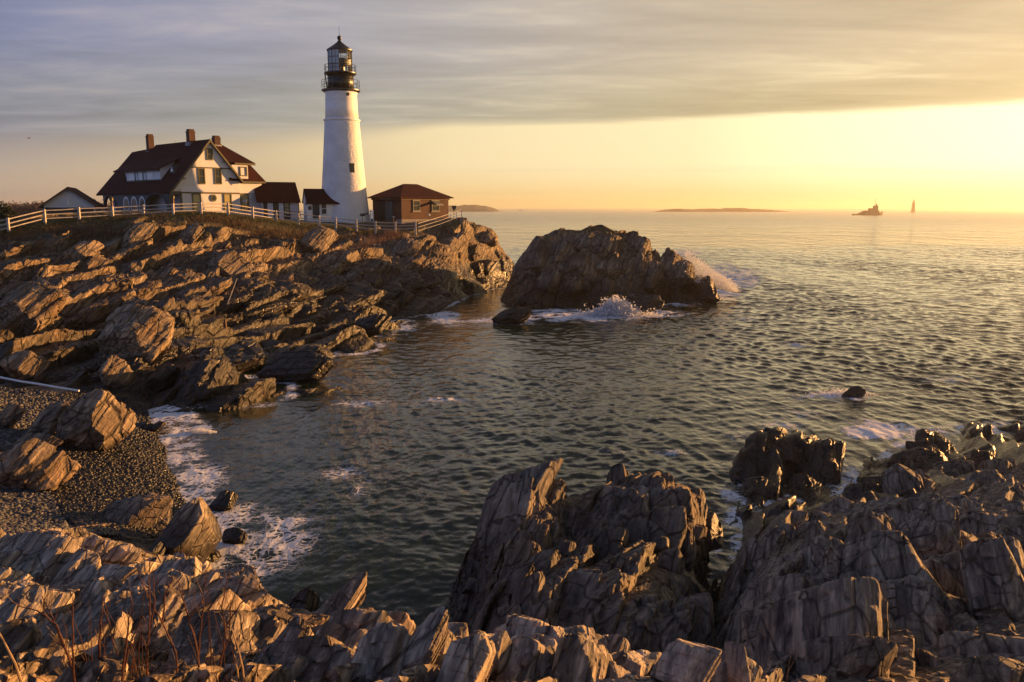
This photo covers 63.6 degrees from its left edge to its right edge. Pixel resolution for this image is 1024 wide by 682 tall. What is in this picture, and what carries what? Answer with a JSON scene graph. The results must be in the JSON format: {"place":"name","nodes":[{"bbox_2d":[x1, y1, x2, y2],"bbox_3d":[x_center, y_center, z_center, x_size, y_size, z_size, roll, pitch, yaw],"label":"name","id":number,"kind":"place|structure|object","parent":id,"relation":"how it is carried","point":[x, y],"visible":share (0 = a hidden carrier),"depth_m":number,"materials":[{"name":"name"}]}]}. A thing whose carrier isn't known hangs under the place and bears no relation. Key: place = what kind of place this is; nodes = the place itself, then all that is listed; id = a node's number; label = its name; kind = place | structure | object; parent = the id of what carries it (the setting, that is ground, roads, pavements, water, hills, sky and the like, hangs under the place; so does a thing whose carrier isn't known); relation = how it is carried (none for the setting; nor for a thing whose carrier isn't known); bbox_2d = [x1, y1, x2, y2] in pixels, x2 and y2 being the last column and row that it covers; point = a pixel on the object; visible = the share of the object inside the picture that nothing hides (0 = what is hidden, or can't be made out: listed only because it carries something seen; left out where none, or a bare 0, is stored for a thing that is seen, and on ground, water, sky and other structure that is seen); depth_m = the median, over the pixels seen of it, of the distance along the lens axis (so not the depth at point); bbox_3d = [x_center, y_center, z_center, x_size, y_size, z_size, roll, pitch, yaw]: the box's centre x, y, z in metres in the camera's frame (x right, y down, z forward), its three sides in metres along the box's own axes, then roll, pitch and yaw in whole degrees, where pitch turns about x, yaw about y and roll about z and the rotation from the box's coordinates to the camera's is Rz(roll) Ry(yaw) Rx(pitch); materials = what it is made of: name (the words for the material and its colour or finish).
{"place":"outdoors","nodes":[
{"label":"outdoors","id":0,"kind":"place"},
{"bbox_2d":[0,211,514,411],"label":"headland","id":1,"kind":"structure","parent":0,"point":[287,296],"depth_m":70.92,"materials":[{"name":"stone"}]},
{"bbox_2d":[0,201,18,219],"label":"evergreen bush","id":2,"kind":"object","parent":1,"relation":"on","point":[7,213],"visible":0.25,"depth_m":82.65,"materials":[{"name":"green plant"}]},
{"bbox_2d":[0,350,50,379],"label":"crag block","id":3,"kind":"structure","parent":1,"relation":"on","point":[24,364],"depth_m":46.30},
{"bbox_2d":[0,279,65,335],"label":"crag block","id":4,"kind":"structure","parent":1,"relation":"on","point":[31,308],"depth_m":55.59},
{"bbox_2d":[0,376,79,391],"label":"pipe","id":5,"kind":"object","parent":1,"relation":"on","point":[40,384],"visible":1,"depth_m":42.60,"materials":[{"name":"metal"}]},
{"bbox_2d":[38,187,105,213],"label":"shed","id":6,"kind":"structure","parent":1,"relation":"on","point":[68,198],"depth_m":103.53,"materials":[{"name":"white paint"}]},
{"bbox_2d":[45,208,93,213],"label":"garage door","id":7,"kind":"structure","parent":6,"relation":"in","point":[81,210],"depth_m":103.50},
{"bbox_2d":[56,240,103,259],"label":"crag block","id":8,"kind":"structure","parent":1,"relation":"on","point":[81,250],"depth_m":71.31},
{"bbox_2d":[98,354,135,387],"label":"crag block","id":9,"kind":"structure","parent":1,"relation":"on","point":[115,371],"depth_m":45.49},
{"bbox_2d":[97,303,174,363],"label":"crag block","id":10,"kind":"structure","parent":1,"relation":"on","point":[134,329],"depth_m":49.51,"materials":[{"name":"stone"}]},
{"bbox_2d":[121,222,157,247],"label":"crag block","id":11,"kind":"structure","parent":1,"relation":"on","point":[139,232],"depth_m":76.72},
{"bbox_2d":[145,363,179,390],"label":"crag block","id":12,"kind":"structure","parent":1,"relation":"on","point":[163,377],"depth_m":47.04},
{"bbox_2d":[96,129,265,216],"bbox_3d":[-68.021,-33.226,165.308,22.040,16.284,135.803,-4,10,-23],"label":"keepers house","id":13,"kind":"structure","parent":1,"relation":"on","point":[191,169],"depth_m":109.81,"materials":[{"name":"white"}]},
{"bbox_2d":[131,196,137,209],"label":"arched window","id":14,"kind":"structure","parent":13,"relation":"in","point":[133,200],"depth_m":110.69,"materials":[{"name":"glass"}]},
{"bbox_2d":[192,193,200,209],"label":"window","id":15,"kind":"structure","parent":13,"relation":"in","point":[196,198],"depth_m":106.97,"materials":[{"name":"beige"}]},
{"bbox_2d":[198,168,205,183],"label":"window","id":16,"kind":"structure","parent":13,"relation":"in","point":[201,171],"depth_m":107.18,"materials":[{"name":"grey"}]},
{"bbox_2d":[206,148,212,159],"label":"window","id":17,"kind":"structure","parent":13,"relation":"in","point":[209,151],"depth_m":107.52,"materials":[{"name":"grey"}]},
{"bbox_2d":[214,168,221,183],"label":"window","id":18,"kind":"structure","parent":13,"relation":"in","point":[217,171],"depth_m":108.87,"materials":[{"name":"grey"}]},
{"bbox_2d":[223,193,231,209],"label":"window","id":19,"kind":"structure","parent":13,"relation":"in","point":[227,198],"depth_m":110.22,"materials":[{"name":"beige"}]},
{"bbox_2d":[240,193,248,210],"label":"window","id":20,"kind":"structure","parent":13,"relation":"in","point":[242,196],"depth_m":112.27,"materials":[{"name":"beige"}]},
{"bbox_2d":[178,222,204,244],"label":"crag block","id":21,"kind":"structure","parent":1,"relation":"on","point":[191,234],"depth_m":79.59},
{"bbox_2d":[0,202,415,234],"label":"rail fence","id":22,"kind":"object","parent":1,"relation":"on","point":[44,218],"visible":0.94,"depth_m":88.34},
{"bbox_2d":[0,211,417,264],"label":"dry grass","id":23,"kind":"structure","parent":1,"relation":"on","point":[231,222],"depth_m":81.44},
{"bbox_2d":[207,248,253,277],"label":"crag block","id":24,"kind":"structure","parent":1,"relation":"on","point":[232,262],"depth_m":75.53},
{"bbox_2d":[254,182,300,219],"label":"linking wing","id":25,"kind":"structure","parent":1,"relation":"on","point":[280,196],"depth_m":114.01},
{"bbox_2d":[256,350,334,382],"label":"crag block","id":26,"kind":"structure","parent":1,"relation":"on","point":[306,366],"depth_m":50.51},
{"bbox_2d":[301,225,337,252],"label":"crag block","id":27,"kind":"structure","parent":1,"relation":"on","point":[320,239],"depth_m":88.75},
{"bbox_2d":[302,189,339,221],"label":"entry house","id":28,"kind":"structure","parent":1,"relation":"on","point":[317,202],"depth_m":109.99,"materials":[{"name":"wood"}]},
{"bbox_2d":[312,204,319,217],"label":"door","id":29,"kind":"structure","parent":28,"relation":"in","point":[316,209],"depth_m":109.62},
{"bbox_2d":[321,36,369,222],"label":"lighthouse","id":30,"kind":"object","parent":1,"relation":"on","point":[343,180],"visible":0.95,"depth_m":110.15,"materials":[{"name":"white paint"}]},
{"bbox_2d":[355,313,391,337],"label":"crag block","id":31,"kind":"structure","parent":1,"relation":"on","point":[374,324],"depth_m":66.72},
{"bbox_2d":[349,228,403,262],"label":"dry grass","id":32,"kind":"structure","parent":1,"relation":"on","point":[392,235],"depth_m":98.75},
{"bbox_2d":[394,239,421,257],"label":"crag block","id":33,"kind":"structure","parent":1,"relation":"on","point":[408,247],"depth_m":96.37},
{"bbox_2d":[367,184,453,223],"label":"brick house","id":34,"kind":"structure","parent":1,"relation":"on","point":[409,203],"depth_m":114.09,"materials":[{"name":"brown brick"}]},
{"bbox_2d":[377,204,384,219],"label":"doorway","id":35,"kind":"structure","parent":34,"relation":"in","point":[380,207],"depth_m":114.76,"materials":[{"name":"wood"}]},
{"bbox_2d":[385,202,392,220],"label":"door","id":36,"kind":"structure","parent":34,"relation":"in","point":[388,205],"depth_m":113.43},
{"bbox_2d":[412,200,420,211],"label":"window","id":37,"kind":"structure","parent":34,"relation":"in","point":[416,204],"depth_m":113.26,"materials":[{"name":"grey"}]},
{"bbox_2d":[431,200,442,211],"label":"window","id":38,"kind":"structure","parent":34,"relation":"in","point":[435,204],"depth_m":115.44,"materials":[{"name":"grey"}]},
{"bbox_2d":[418,209,461,230],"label":"metal railing","id":39,"kind":"object","parent":1,"relation":"on","point":[442,219],"visible":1,"depth_m":108.96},
{"bbox_2d":[455,217,469,240],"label":"crag block","id":40,"kind":"structure","parent":1,"relation":"on","point":[463,222],"depth_m":111.66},
{"bbox_2d":[479,231,495,243],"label":"crag block","id":41,"kind":"structure","parent":1,"relation":"on","point":[486,237],"depth_m":116.07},
{"bbox_2d":[448,205,498,211],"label":"headland","id":42,"kind":"structure","parent":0,"point":[471,208],"depth_m":3159.40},
{"bbox_2d":[0,383,1023,681],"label":"rocky shore","id":43,"kind":"structure","parent":0,"point":[814,621],"depth_m":11.41,"materials":[{"name":"stone"}]},
{"bbox_2d":[0,633,22,681],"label":"bare bush","id":44,"kind":"object","parent":43,"relation":"on","point":[13,661],"visible":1,"depth_m":6.06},
{"bbox_2d":[0,403,24,428],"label":"boulder","id":45,"kind":"object","parent":43,"relation":"on","point":[11,415],"visible":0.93,"depth_m":34.16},
{"bbox_2d":[0,530,66,564],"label":"boulder","id":46,"kind":"object","parent":43,"relation":"on","point":[33,543],"visible":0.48,"depth_m":17.74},
{"bbox_2d":[0,486,69,534],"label":"grey pebbles","id":47,"kind":"object","parent":43,"relation":"on","point":[23,510],"visible":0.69,"depth_m":25.80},
{"bbox_2d":[0,387,75,450],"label":"grey pebbles","id":48,"kind":"object","parent":43,"relation":"on","point":[13,434],"visible":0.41,"depth_m":38.82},
{"bbox_2d":[12,433,63,446],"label":"boulder","id":49,"kind":"object","parent":43,"relation":"on","point":[51,440],"visible":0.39,"depth_m":32.20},
{"bbox_2d":[0,438,80,491],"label":"boulder","id":50,"kind":"object","parent":43,"relation":"on","point":[36,464],"visible":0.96,"depth_m":27.87,"materials":[{"name":"stone"}]},
{"bbox_2d":[25,401,69,434],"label":"boulder","id":51,"kind":"object","parent":43,"relation":"on","point":[45,421],"visible":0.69,"depth_m":33.83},
{"bbox_2d":[3,588,104,677],"bbox_3d":[-3.724,2.528,6.810,0.680,1.134,0.304,0,9,0],"label":"bare bush","id":52,"kind":"object","parent":43,"relation":"on","point":[63,645],"visible":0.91,"depth_m":6.70,"materials":[{"name":"red plant"}]},
{"bbox_2d":[42,633,68,661],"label":"boulder","id":53,"kind":"object","parent":43,"relation":"on","point":[55,648],"visible":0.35,"depth_m":9.01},
{"bbox_2d":[48,588,78,598],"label":"boulder","id":54,"kind":"object","parent":43,"relation":"on","point":[75,592],"visible":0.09,"depth_m":14.10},
{"bbox_2d":[59,583,85,599],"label":"boulder","id":55,"kind":"object","parent":43,"relation":"on","point":[81,587],"visible":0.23,"depth_m":15.09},
{"bbox_2d":[71,597,75,681],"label":"bare bush","id":56,"kind":"object","parent":43,"relation":"on","point":[73,670],"visible":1,"depth_m":6.48,"materials":[{"name":"red plant"}]},
{"bbox_2d":[62,588,118,661],"bbox_3d":[-3.526,2.617,7.043,0.472,1.231,0.279,5,10,28],"label":"bare bush","id":57,"kind":"object","parent":43,"relation":"on","point":[99,642],"visible":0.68,"depth_m":6.96,"materials":[{"name":"red plant"}]},
{"bbox_2d":[55,388,136,451],"bbox_3d":[-17.194,3.311,33.956,2.386,2.836,2.849,5,10,29],"label":"boulder","id":58,"kind":"object","parent":43,"relation":"on","point":[99,419],"visible":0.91,"depth_m":33.24,"materials":[{"name":"stone"}]},
{"bbox_2d":[80,534,113,555],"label":"boulder","id":59,"kind":"object","parent":43,"relation":"on","point":[100,546],"visible":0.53,"depth_m":18.24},
{"bbox_2d":[82,564,137,584],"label":"boulder","id":60,"kind":"object","parent":43,"relation":"on","point":[122,573],"visible":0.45,"depth_m":15.50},
{"bbox_2d":[50,386,185,537],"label":"dark pebbles","id":61,"kind":"object","parent":43,"relation":"on","point":[111,475],"visible":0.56,"depth_m":30.66,"materials":[{"name":"gravel"}]},
{"bbox_2d":[135,422,152,428],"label":"stone","id":62,"kind":"object","parent":61,"relation":"on","point":[145,425],"visible":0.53,"depth_m":39.22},
{"bbox_2d":[149,420,166,431],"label":"stone","id":63,"kind":"object","parent":61,"relation":"on","point":[157,426],"visible":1,"depth_m":39.16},
{"bbox_2d":[100,543,142,565],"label":"boulder","id":64,"kind":"object","parent":43,"relation":"on","point":[125,554],"visible":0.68,"depth_m":17.91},
{"bbox_2d":[94,577,156,681],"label":"bare bush","id":65,"kind":"object","parent":43,"relation":"on","point":[124,664],"visible":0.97,"depth_m":6.62,"materials":[{"name":"red plant"}]},
{"bbox_2d":[104,492,172,530],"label":"boulder","id":66,"kind":"object","parent":43,"relation":"on","point":[153,510],"visible":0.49,"depth_m":25.84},
{"bbox_2d":[107,559,180,678],"bbox_3d":[-3.159,2.475,7.009,0.774,1.489,0.313,5,10,27],"label":"bare bush","id":67,"kind":"object","parent":43,"relation":"on","point":[149,604],"visible":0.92,"depth_m":6.84,"materials":[{"name":"red plant"}]},
{"bbox_2d":[12,639,275,679],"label":"dry grass","id":68,"kind":"structure","parent":43,"relation":"on","point":[168,661],"depth_m":8.53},
{"bbox_2d":[102,583,187,654],"bbox_3d":[-4.684,3.526,10.376,1.344,0.789,0.811,2,9,12],"label":"boulder","id":69,"kind":"object","parent":43,"relation":"on","point":[175,613],"visible":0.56,"depth_m":10.23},
{"bbox_2d":[157,497,221,561],"bbox_3d":[-9.678,5.932,24.599,1.624,2.526,2.501,4,10,24],"label":"boulder","id":70,"kind":"object","parent":43,"relation":"on","point":[192,528],"visible":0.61,"depth_m":24.00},
{"bbox_2d":[176,571,218,667],"bbox_3d":[-2.583,2.471,6.786,0.262,1.272,0.360,0,9,0],"label":"bare bush","id":71,"kind":"object","parent":43,"relation":"on","point":[197,648],"visible":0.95,"depth_m":6.70,"materials":[{"name":"red plant"}]},
{"bbox_2d":[168,609,260,664],"bbox_3d":[-3.293,3.333,9.155,0.990,0.570,0.800,0,9,0],"label":"boulder","id":72,"kind":"object","parent":43,"relation":"on","point":[243,618],"visible":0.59,"depth_m":9.10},
{"bbox_2d":[208,566,247,681],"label":"bare bush","id":73,"kind":"object","parent":43,"relation":"on","point":[225,625],"visible":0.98,"depth_m":6.59,"materials":[{"name":"red plant"}]},
{"bbox_2d":[207,575,267,608],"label":"boulder","id":74,"kind":"object","parent":43,"relation":"on","point":[242,586],"visible":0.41,"depth_m":12.89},
{"bbox_2d":[231,628,245,681],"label":"bare bush","id":75,"kind":"object","parent":43,"relation":"on","point":[243,675],"visible":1,"depth_m":6.38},
{"bbox_2d":[231,642,267,681],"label":"bare bush","id":76,"kind":"object","parent":43,"relation":"on","point":[237,668],"visible":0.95,"depth_m":6.51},
{"bbox_2d":[257,614,313,664],"bbox_3d":[-2.265,2.973,8.021,0.577,0.587,0.569,5,11,30],"label":"rock tooth","id":77,"kind":"object","parent":43,"relation":"on","point":[297,626],"visible":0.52,"depth_m":7.95},
{"bbox_2d":[287,587,319,611],"bbox_3d":[-5.606,6.932,21.151,1.249,1.192,0.989,0,9,0],"label":"rock tooth","id":78,"kind":"object","parent":43,"relation":"on","point":[307,598],"visible":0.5,"depth_m":21.14},
{"bbox_2d":[316,571,366,616],"bbox_3d":[-2.236,3.429,10.672,0.827,0.874,0.688,-8,12,-40],"label":"rock tooth","id":79,"kind":"object","parent":43,"relation":"on","point":[350,593],"visible":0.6,"depth_m":10.61},
{"bbox_2d":[350,622,410,681],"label":"rock tooth","id":80,"kind":"object","parent":43,"relation":"on","point":[380,648],"visible":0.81,"depth_m":7.02},
{"bbox_2d":[401,606,448,668],"bbox_3d":[-0.815,2.655,7.102,0.398,0.654,0.578,6,11,33],"label":"rock tooth","id":81,"kind":"object","parent":43,"relation":"on","point":[428,639],"visible":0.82,"depth_m":7.05},
{"bbox_2d":[435,632,495,681],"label":"rock tooth","id":82,"kind":"object","parent":43,"relation":"on","point":[470,658],"visible":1,"depth_m":6.70},
{"bbox_2d":[487,631,512,681],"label":"rock tooth","id":83,"kind":"object","parent":43,"relation":"on","point":[501,640],"visible":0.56,"depth_m":7.25},
{"bbox_2d":[506,614,548,635],"bbox_3d":[0.172,3.044,8.274,0.475,0.499,0.604,0,9,0],"label":"rock tooth","id":84,"kind":"object","parent":43,"relation":"on","point":[515,623],"visible":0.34,"depth_m":8.32},
{"bbox_2d":[607,634,630,652],"bbox_3d":[0.931,3.031,7.991,0.340,0.355,0.412,9,13,44],"label":"rock tooth","id":85,"kind":"object","parent":43,"relation":"on","point":[618,643],"visible":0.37,"depth_m":7.98},
{"bbox_2d":[650,638,721,681],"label":"rock tooth","id":86,"kind":"object","parent":43,"relation":"on","point":[680,660],"visible":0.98,"depth_m":7.24},
{"bbox_2d":[724,640,750,681],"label":"rock tooth","id":87,"kind":"object","parent":43,"relation":"on","point":[737,662],"visible":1,"depth_m":7.59},
{"bbox_2d":[837,636,897,677],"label":"boulder","id":88,"kind":"object","parent":43,"relation":"on","point":[870,657],"visible":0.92,"depth_m":10.03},
{"bbox_2d":[825,530,958,615],"bbox_3d":[6.364,3.901,14.077,1.719,1.161,1.882,0,9,0],"label":"boulder","id":89,"kind":"object","parent":43,"relation":"on","point":[883,555],"visible":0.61,"depth_m":13.96,"materials":[{"name":"stone"}]},
{"bbox_2d":[885,582,956,635],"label":"boulder","id":90,"kind":"object","parent":43,"relation":"on","point":[911,604],"visible":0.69,"depth_m":12.47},
{"bbox_2d":[898,498,961,560],"bbox_3d":[8.495,3.926,16.894,1.349,1.262,1.254,5,10,26],"label":"boulder","id":91,"kind":"object","parent":43,"relation":"on","point":[927,529],"visible":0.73,"depth_m":16.60,"materials":[{"name":"stone"}]},
{"bbox_2d":[949,656,1023,681],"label":"boulder","id":92,"kind":"object","parent":43,"relation":"on","point":[986,669],"visible":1,"depth_m":9.68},
{"bbox_2d":[959,538,1023,620],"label":"boulder","id":93,"kind":"object","parent":43,"relation":"on","point":[993,578],"visible":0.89,"depth_m":13.07,"materials":[{"name":"stone"}]},
{"bbox_2d":[0,0,1023,208],"label":"sky","id":94,"kind":"structure","parent":0,"point":[497,104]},
{"bbox_2d":[148,209,1023,629],"bbox_3d":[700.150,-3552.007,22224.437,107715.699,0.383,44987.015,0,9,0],"label":"sea","id":95,"kind":"structure","parent":0,"point":[388,463],"depth_m":47.86,"materials":[{"name":"liquid"}]},
{"bbox_2d":[185,428,216,434],"bbox_3d":[-14.763,4.228,39.146,1.514,0.284,0.741,0,9,0],"label":"sea spray","id":96,"kind":"object","parent":95,"relation":"on","point":[198,431],"visible":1,"depth_m":39.08,"materials":[{"name":"white liquid"}]},
{"bbox_2d":[208,490,237,510],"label":"sea rock","id":97,"kind":"object","parent":95,"relation":"in","point":[225,500],"visible":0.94,"depth_m":29.00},
{"bbox_2d":[222,527,247,544],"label":"sea rock","id":98,"kind":"object","parent":95,"relation":"in","point":[235,535],"visible":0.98,"depth_m":26.21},
{"bbox_2d":[491,307,532,324],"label":"sea rock","id":99,"kind":"object","parent":95,"relation":"in","point":[517,315],"visible":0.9,"depth_m":75.72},
{"bbox_2d":[449,458,722,652],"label":"rock crag","id":100,"kind":"structure","parent":95,"relation":"in","point":[622,552],"depth_m":19.72,"materials":[{"name":"stone"}]},
{"bbox_2d":[500,225,702,309],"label":"rock islet","id":101,"kind":"object","parent":95,"relation":"in","point":[590,265],"visible":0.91,"depth_m":93.33,"materials":[{"name":"stone"}]},
{"bbox_2d":[683,250,740,291],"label":"sea spray","id":102,"kind":"object","parent":101,"relation":"on","point":[726,285],"visible":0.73,"depth_m":96.23,"materials":[{"name":"white liquid"}]},
{"bbox_2d":[568,294,668,317],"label":"sea spray","id":103,"kind":"object","parent":95,"relation":"on","point":[616,307],"visible":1,"depth_m":81.25,"materials":[{"name":"white liquid"}]},
{"bbox_2d":[629,294,664,314],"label":"sea rock","id":104,"kind":"object","parent":95,"relation":"in","point":[645,302],"visible":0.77,"depth_m":82.66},
{"bbox_2d":[694,275,720,302],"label":"sea rock","id":105,"kind":"object","parent":95,"relation":"in","point":[705,291],"visible":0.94,"depth_m":93.46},
{"bbox_2d":[729,426,845,524],"bbox_3d":[10.746,5.137,33.594,5.289,2.888,13.745,3,10,19],"label":"sea rock","id":106,"kind":"object","parent":95,"relation":"in","point":[767,461],"visible":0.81,"depth_m":32.54,"materials":[{"name":"stone"}]},
{"bbox_2d":[805,387,881,397],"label":"sea spray","id":107,"kind":"object","parent":95,"relation":"on","point":[840,392],"visible":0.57,"depth_m":47.16,"materials":[{"name":"white liquid"}]},
{"bbox_2d":[842,386,865,397],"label":"sea rock","id":108,"kind":"object","parent":95,"relation":"in","point":[856,392],"visible":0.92,"depth_m":46.50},
{"bbox_2d":[852,199,882,214],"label":"tugboat","id":109,"kind":"object","parent":95,"relation":"on","point":[872,211],"visible":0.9,"depth_m":1379.46,"materials":[{"name":"paint"}]},
{"bbox_2d":[844,475,916,499],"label":"sea rock","id":110,"kind":"object","parent":95,"relation":"in","point":[864,484],"visible":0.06,"depth_m":27.26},
{"bbox_2d":[859,429,996,483],"bbox_3d":[17.590,4.957,34.688,5.602,2.343,13.510,5,10,26],"label":"sea rock","id":111,"kind":"object","parent":95,"relation":"in","point":[927,449],"visible":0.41,"depth_m":33.85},
{"bbox_2d":[1014,429,1023,441],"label":"sea rock","id":112,"kind":"object","parent":95,"relation":"in","point":[1018,435],"visible":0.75,"depth_m":37.74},
{"bbox_2d":[654,208,788,211],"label":"island","id":113,"kind":"structure","parent":0,"point":[720,210],"depth_m":2864.93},
{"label":"far shore","id":114,"kind":"structure","parent":0,"visible":0},
{"bbox_2d":[4,198,110,216],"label":"trees","id":115,"kind":"object","parent":114,"relation":"on","point":[24,208],"visible":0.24,"depth_m":396.13,"materials":[{"name":"plant"}]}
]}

